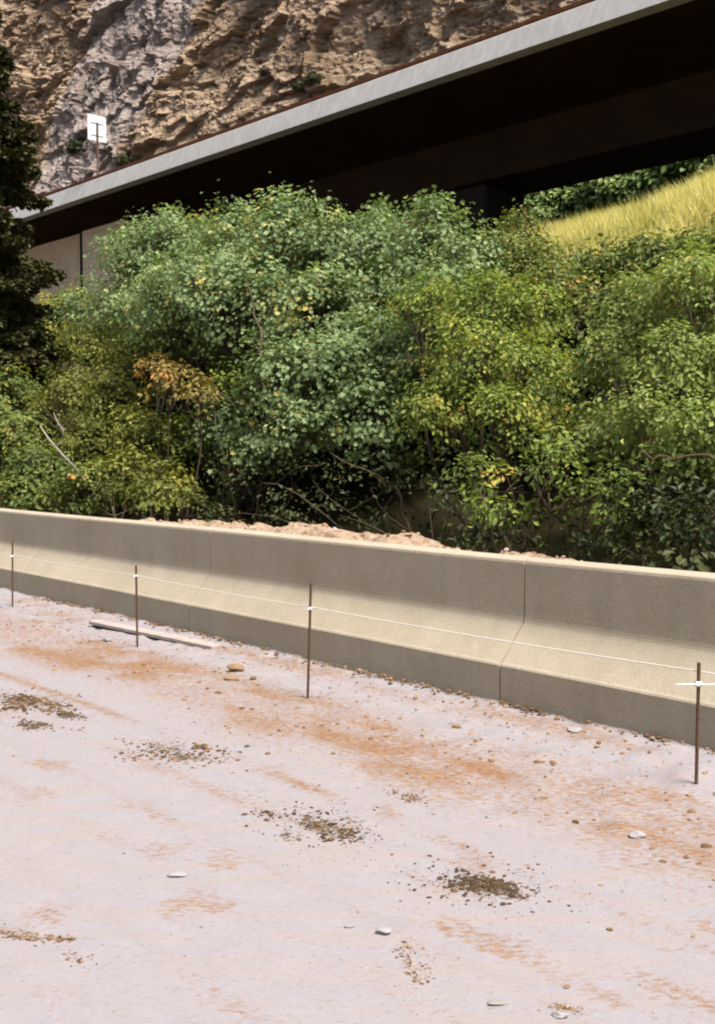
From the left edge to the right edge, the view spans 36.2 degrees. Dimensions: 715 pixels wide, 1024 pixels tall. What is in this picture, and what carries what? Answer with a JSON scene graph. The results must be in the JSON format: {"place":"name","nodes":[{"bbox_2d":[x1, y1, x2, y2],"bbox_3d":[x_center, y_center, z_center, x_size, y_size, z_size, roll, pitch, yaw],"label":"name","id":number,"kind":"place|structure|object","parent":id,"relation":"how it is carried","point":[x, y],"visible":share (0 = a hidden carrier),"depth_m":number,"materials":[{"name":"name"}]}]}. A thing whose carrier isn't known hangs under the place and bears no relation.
{"place":"outdoors","nodes":[
{"label":"outdoors","id":0,"kind":"place"},
{"bbox_2d":[0,0,590,227],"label":"cliff","id":1,"kind":"structure","parent":0,"point":[145,78],"depth_m":142.51,"materials":[{"name":"brown stone"}]},
{"bbox_2d":[62,135,85,156],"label":"cliff bush","id":2,"kind":"object","parent":1,"relation":"on","point":[70,148],"visible":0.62,"depth_m":159.72,"materials":[{"name":"green plant"}]},
{"bbox_2d":[112,152,132,166],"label":"cliff bush","id":3,"kind":"object","parent":1,"relation":"on","point":[124,157],"visible":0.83,"depth_m":144.84,"materials":[{"name":"green plant"}]},
{"bbox_2d":[256,68,267,76],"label":"cliff bush","id":4,"kind":"object","parent":1,"relation":"on","point":[261,72],"visible":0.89,"depth_m":125.40,"materials":[{"name":"green plant"}]},
{"bbox_2d":[288,76,311,93],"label":"cliff bush","id":5,"kind":"object","parent":1,"relation":"on","point":[297,86],"visible":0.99,"depth_m":116.43,"materials":[{"name":"green plant"}]},
{"bbox_2d":[303,70,323,84],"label":"cliff bush","id":6,"kind":"object","parent":1,"relation":"on","point":[313,76],"visible":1,"depth_m":115.35,"materials":[{"name":"green plant"}]},
{"bbox_2d":[0,588,714,1023],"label":"road","id":7,"kind":"structure","parent":0,"point":[274,940],"depth_m":4.57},
{"bbox_2d":[10,541,23,606],"bbox_3d":[-3.742,0.732,11.881,0.245,0.838,0.051,0,3,0],"label":"steel stake","id":8,"kind":"object","parent":7,"relation":"on","point":[12,555],"visible":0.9,"depth_m":11.88,"materials":[{"name":"metal"}]},
{"bbox_2d":[0,553,714,674],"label":"string line","id":9,"kind":"object","parent":8,"relation":"attached to","point":[402,623],"visible":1,"depth_m":6.71,"materials":[{"name":"white"}]},
{"bbox_2d":[9,718,67,734],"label":"dirt clods","id":10,"kind":"object","parent":7,"relation":"on","point":[27,724],"visible":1,"depth_m":6.69,"materials":[{"name":"brown soil"}]},
{"bbox_2d":[0,687,114,729],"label":"dirt clods","id":11,"kind":"object","parent":7,"relation":"on","point":[32,698],"visible":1,"depth_m":7.24,"materials":[{"name":"brown soil"}]},
{"bbox_2d":[44,707,86,727],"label":"dirt clods","id":12,"kind":"object","parent":7,"relation":"on","point":[67,712],"visible":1,"depth_m":6.93,"materials":[{"name":"brown soil"}]},
{"bbox_2d":[0,923,142,947],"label":"dirt clods","id":13,"kind":"object","parent":7,"relation":"on","point":[48,937],"visible":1,"depth_m":3.75,"materials":[{"name":"brown soil"}]},
{"bbox_2d":[57,950,110,969],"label":"dirt clods","id":14,"kind":"object","parent":7,"relation":"on","point":[68,958],"visible":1,"depth_m":3.60,"materials":[{"name":"beige soil"}]},
{"bbox_2d":[102,637,112,641],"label":"stone","id":15,"kind":"object","parent":7,"relation":"on","point":[107,639],"visible":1,"depth_m":9.63,"materials":[{"name":"white stone"}]},
{"bbox_2d":[133,565,138,646],"bbox_3d":[-1.895,0.871,9.346,0.050,0.826,0.049,-2,3,-29],"label":"steel stake","id":16,"kind":"object","parent":7,"relation":"on","point":[136,595],"visible":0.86,"depth_m":9.35,"materials":[{"name":"metal"}]},
{"bbox_2d":[89,620,222,649],"bbox_3d":[-1.858,1.102,9.887,1.838,0.056,0.130,3,4,43],"label":"wooden board","id":17,"kind":"object","parent":7,"relation":"on","point":[164,636],"visible":1,"depth_m":9.77,"materials":[{"name":"grey wood"}]},
{"bbox_2d":[168,871,186,876],"bbox_3d":[-0.707,1.422,4.289,0.076,0.015,0.042,0,3,0],"label":"stone","id":18,"kind":"object","parent":7,"relation":"on","point":[175,874],"visible":1,"depth_m":4.28,"materials":[{"name":"white stone"}]},
{"bbox_2d":[70,726,296,786],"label":"dirt clods","id":19,"kind":"object","parent":7,"relation":"on","point":[202,746],"visible":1,"depth_m":6.05,"materials":[{"name":"brown soil"}]},
{"bbox_2d":[224,676,238,679],"bbox_3d":[-0.928,1.225,8.060,0.117,0.031,0.071,0,3,0],"label":"stone","id":20,"kind":"object","parent":7,"relation":"on","point":[231,678],"visible":1,"depth_m":8.04,"materials":[{"name":"brown stone"}]},
{"bbox_2d":[227,664,243,671],"bbox_3d":[-0.932,1.193,8.346,0.140,0.066,0.115,0,3,0],"label":"stone","id":21,"kind":"object","parent":7,"relation":"on","point":[235,667],"visible":1,"depth_m":8.31,"materials":[{"name":"brown stone"}]},
{"bbox_2d":[297,583,325,697],"bbox_3d":[-0.315,0.935,7.428,0.208,0.898,0.051,0,3,0],"label":"steel stake","id":22,"kind":"object","parent":7,"relation":"on","point":[309,608],"visible":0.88,"depth_m":7.43,"materials":[{"name":"metal"}]},
{"bbox_2d":[242,784,394,866],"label":"dirt clods","id":23,"kind":"object","parent":7,"relation":"on","point":[351,832],"visible":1,"depth_m":4.83,"materials":[{"name":"brown soil"}]},
{"bbox_2d":[0,508,714,749],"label":"concrete barrier","id":24,"kind":"object","parent":7,"relation":"on","point":[661,616],"visible":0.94,"depth_m":7.96,"materials":[{"name":"beige concrete"}]},
{"bbox_2d":[376,927,391,934],"bbox_3d":[0.090,1.440,3.749,0.056,0.026,0.037,1,3,24],"label":"stone","id":25,"kind":"object","parent":7,"relation":"on","point":[383,930],"visible":1,"depth_m":3.74,"materials":[{"name":"white stone"}]},
{"bbox_2d":[383,789,428,813],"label":"dirt clods","id":26,"kind":"object","parent":7,"relation":"on","point":[394,792],"visible":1,"depth_m":5.29,"materials":[{"name":"brown soil"}]},
{"bbox_2d":[390,919,458,1005],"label":"dirt clods","id":27,"kind":"object","parent":7,"relation":"on","point":[410,963],"visible":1,"depth_m":3.53,"materials":[{"name":"brown soil"}]},
{"bbox_2d":[452,724,460,727],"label":"stone","id":28,"kind":"object","parent":7,"relation":"on","point":[456,726],"visible":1,"depth_m":6.59,"materials":[{"name":"beige stone"}]},
{"bbox_2d":[370,834,590,921],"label":"dirt clods","id":29,"kind":"object","parent":7,"relation":"on","point":[475,884],"visible":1,"depth_m":4.18,"materials":[{"name":"brown soil"}]},
{"bbox_2d":[488,1000,508,1004],"bbox_3d":[0.424,1.472,3.278,0.065,0.011,0.030,0,3,0],"label":"stone","id":30,"kind":"object","parent":7,"relation":"on","point":[496,1002],"visible":1,"depth_m":3.27,"materials":[{"name":"white stone"}]},
{"bbox_2d":[552,1011,568,1018],"bbox_3d":[0.593,1.470,3.197,0.048,0.020,0.035,0,3,0],"label":"stone","id":31,"kind":"object","parent":7,"relation":"on","point":[558,1015],"visible":1,"depth_m":3.19,"materials":[{"name":"white stone"}]},
{"bbox_2d":[548,1001,586,1016],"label":"dirt clods","id":32,"kind":"object","parent":7,"relation":"on","point":[567,1007],"visible":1,"depth_m":3.27,"materials":[{"name":"brown soil"}]},
{"bbox_2d":[568,727,581,732],"bbox_3d":[1.295,1.298,6.510,0.088,0.033,0.077,0,3,0],"label":"stone","id":33,"kind":"object","parent":7,"relation":"on","point":[574,729],"visible":1,"depth_m":6.49,"materials":[{"name":"white stone"}]},
{"bbox_2d":[629,831,646,838],"bbox_3d":[1.212,1.396,4.730,0.076,0.031,0.050,0,3,0],"label":"stone","id":34,"kind":"object","parent":7,"relation":"on","point":[637,834],"visible":1,"depth_m":4.71,"materials":[{"name":"white stone"}]},
{"bbox_2d":[676,662,714,784],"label":"steel stake","id":35,"kind":"object","parent":7,"relation":"on","point":[698,683],"visible":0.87,"depth_m":5.42,"materials":[{"name":"metal"}]},
{"bbox_2d":[0,206,714,572],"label":"hillside","id":36,"kind":"structure","parent":0,"point":[418,500],"depth_m":16.30,"materials":[{"name":"green plant"}]},
{"bbox_2d":[0,12,78,461],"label":"spruce tree","id":37,"kind":"object","parent":36,"relation":"on","point":[23,280],"visible":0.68,"depth_m":26.53,"materials":[{"name":"green plant"}]},
{"bbox_2d":[0,358,126,515],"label":"shrub","id":38,"kind":"object","parent":36,"relation":"on","point":[26,474],"visible":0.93,"depth_m":18.40,"materials":[{"name":"green plant"}]},
{"bbox_2d":[40,414,82,479],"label":"dead branch","id":39,"kind":"object","parent":38,"relation":"attached to","point":[64,456],"visible":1,"depth_m":16.45,"materials":[{"name":"grey wood"}]},
{"bbox_2d":[22,284,121,416],"bbox_3d":[-9.613,-4.619,33.108,3.459,4.447,11.903,-2,4,-40],"label":"shrub","id":40,"kind":"object","parent":36,"relation":"on","point":[62,332],"visible":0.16,"depth_m":29.86,"materials":[{"name":"green plant"}]},
{"bbox_2d":[23,219,134,310],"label":"abutment wall","id":41,"kind":"structure","parent":36,"relation":"on","point":[67,254],"depth_m":70.37,"materials":[{"name":"concrete"}]},
{"bbox_2d":[18,322,217,518],"bbox_3d":[-4.106,-1.472,18.909,3.050,4.063,7.719,-1,3,-21],"label":"shrub","id":42,"kind":"object","parent":36,"relation":"on","point":[110,444],"visible":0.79,"depth_m":19.08,"materials":[{"name":"green plant"}]},
{"bbox_2d":[37,474,225,521],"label":"shrub","id":43,"kind":"object","parent":36,"relation":"on","point":[191,497],"visible":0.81,"depth_m":16.13,"materials":[{"name":"green plant"}]},
{"bbox_2d":[45,309,267,518],"bbox_3d":[-3.414,-1.843,19.504,2.425,4.234,6.857,-2,4,-36],"label":"shrub","id":44,"kind":"object","parent":36,"relation":"on","point":[187,446],"visible":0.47,"depth_m":18.81,"materials":[{"name":"green plant"}]},
{"bbox_2d":[132,350,223,520],"bbox_3d":[-2.953,-0.990,17.297,0.960,3.292,2.848,-2,4,-32],"label":"shrub","id":45,"kind":"object","parent":36,"relation":"on","point":[168,380],"visible":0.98,"depth_m":17.06,"materials":[{"name":"green plant"}]},
{"bbox_2d":[36,172,411,531],"bbox_3d":[-2.328,-2.956,19.046,3.834,6.264,12.607,-2,4,-34],"label":"shrub","id":46,"kind":"object","parent":36,"relation":"on","point":[215,286],"visible":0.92,"depth_m":17.37,"materials":[{"name":"green plant"}]},
{"bbox_2d":[4,0,714,263],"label":"road viaduct","id":47,"kind":"object","parent":36,"relation":"on","point":[580,93],"visible":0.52,"depth_m":46.18,"materials":[{"name":"metal"}]},
{"bbox_2d":[87,114,105,174],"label":"road sign","id":48,"kind":"object","parent":47,"relation":"on","point":[97,129],"visible":0.89,"depth_m":62.07,"materials":[{"name":"metal"}]},
{"bbox_2d":[140,518,581,560],"bbox_3d":[-0.427,0.695,11.369,2.330,1.226,8.230,-3,4,-41],"label":"earth heap","id":49,"kind":"object","parent":36,"relation":"on","point":[327,531],"visible":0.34,"depth_m":10.40,"materials":[{"name":"beige soil"}]},
{"bbox_2d":[39,264,714,524],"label":"undergrowth shrub","id":50,"kind":"object","parent":36,"relation":"on","point":[474,444],"visible":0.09,"depth_m":16.45,"materials":[{"name":"green plant"}]},
{"bbox_2d":[65,216,714,490],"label":"thicket shrub","id":51,"kind":"object","parent":36,"relation":"on","point":[562,407],"visible":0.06,"depth_m":14.86,"materials":[{"name":"green plant"}]},
{"bbox_2d":[182,444,610,561],"bbox_3d":[0.104,-0.007,13.637,2.153,1.746,8.409,-3,4,-41],"label":"shrub","id":52,"kind":"object","parent":36,"relation":"on","point":[408,470],"visible":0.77,"depth_m":13.63,"materials":[{"name":"green plant"}]},
{"bbox_2d":[291,184,530,491],"bbox_3d":[0.831,-2.662,16.601,3.588,5.022,4.563,0,3,0],"label":"maple tree","id":53,"kind":"object","parent":36,"relation":"on","point":[410,245],"visible":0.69,"depth_m":15.86,"materials":[{"name":"green plant"}]},
{"bbox_2d":[358,255,600,542],"bbox_3d":[1.539,-1.438,13.946,2.635,3.791,4.221,0,3,-8],"label":"oak shrub","id":54,"kind":"object","parent":36,"relation":"on","point":[513,396],"visible":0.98,"depth_m":13.46,"materials":[{"name":"green plant"}]},
{"bbox_2d":[349,162,714,323],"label":"dry grass","id":55,"kind":"structure","parent":36,"relation":"on","point":[682,206],"depth_m":25.77,"materials":[{"name":"yellow plant"}]},
{"bbox_2d":[470,198,598,467],"bbox_3d":[2.474,-2.543,15.623,1.406,4.136,2.379,-1,3,-26],"label":"sapling","id":56,"kind":"object","parent":36,"relation":"on","point":[547,259],"visible":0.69,"depth_m":15.68,"materials":[{"name":"green plant"}]},
{"bbox_2d":[427,417,659,560],"bbox_3d":[1.835,0.099,10.567,2.442,2.062,1.601,2,4,39],"label":"shrub","id":57,"kind":"object","parent":36,"relation":"on","point":[492,515],"visible":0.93,"depth_m":10.44,"materials":[{"name":"green plant"}]},
{"bbox_2d":[524,185,575,227],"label":"broadleaf tree","id":58,"kind":"object","parent":36,"relation":"on","point":[541,200],"visible":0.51,"depth_m":63.05,"materials":[{"name":"green plant"}]},
{"bbox_2d":[550,181,606,220],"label":"broadleaf tree","id":59,"kind":"object","parent":36,"relation":"on","point":[578,201],"visible":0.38,"depth_m":62.35,"materials":[{"name":"green plant"}]},
{"bbox_2d":[581,168,654,209],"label":"broadleaf tree","id":60,"kind":"object","parent":36,"relation":"on","point":[618,189],"visible":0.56,"depth_m":58.86,"materials":[{"name":"green plant"}]},
{"bbox_2d":[523,209,714,330],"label":"shrub","id":61,"kind":"object","parent":36,"relation":"on","point":[600,265],"visible":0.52,"depth_m":15.68,"materials":[{"name":"green plant"}]},
{"bbox_2d":[552,236,714,572],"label":"shrub","id":62,"kind":"object","parent":36,"relation":"on","point":[645,363],"visible":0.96,"depth_m":10.90,"materials":[{"name":"green plant"}]},
{"bbox_2d":[558,459,714,572],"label":"shrub","id":63,"kind":"object","parent":36,"relation":"on","point":[692,527],"visible":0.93,"depth_m":9.24,"materials":[{"name":"green plant"}]},
{"bbox_2d":[635,165,692,201],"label":"broadleaf tree","id":64,"kind":"object","parent":36,"relation":"on","point":[658,179],"visible":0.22,"depth_m":57.74,"materials":[{"name":"green plant"}]},
{"bbox_2d":[661,154,714,185],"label":"broadleaf tree","id":65,"kind":"object","parent":36,"relation":"on","point":[690,166],"visible":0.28,"depth_m":55.06,"materials":[{"name":"green plant"}]},
{"bbox_2d":[687,283,714,494],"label":"shrub","id":66,"kind":"object","parent":36,"relation":"on","point":[713,388],"visible":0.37,"depth_m":10.19,"materials":[{"name":"green plant"}]},
{"bbox_2d":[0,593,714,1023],"bbox_3d":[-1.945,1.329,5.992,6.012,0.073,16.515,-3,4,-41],"label":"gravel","id":67,"kind":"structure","parent":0,"point":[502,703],"depth_m":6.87,"materials":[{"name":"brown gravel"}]}
]}

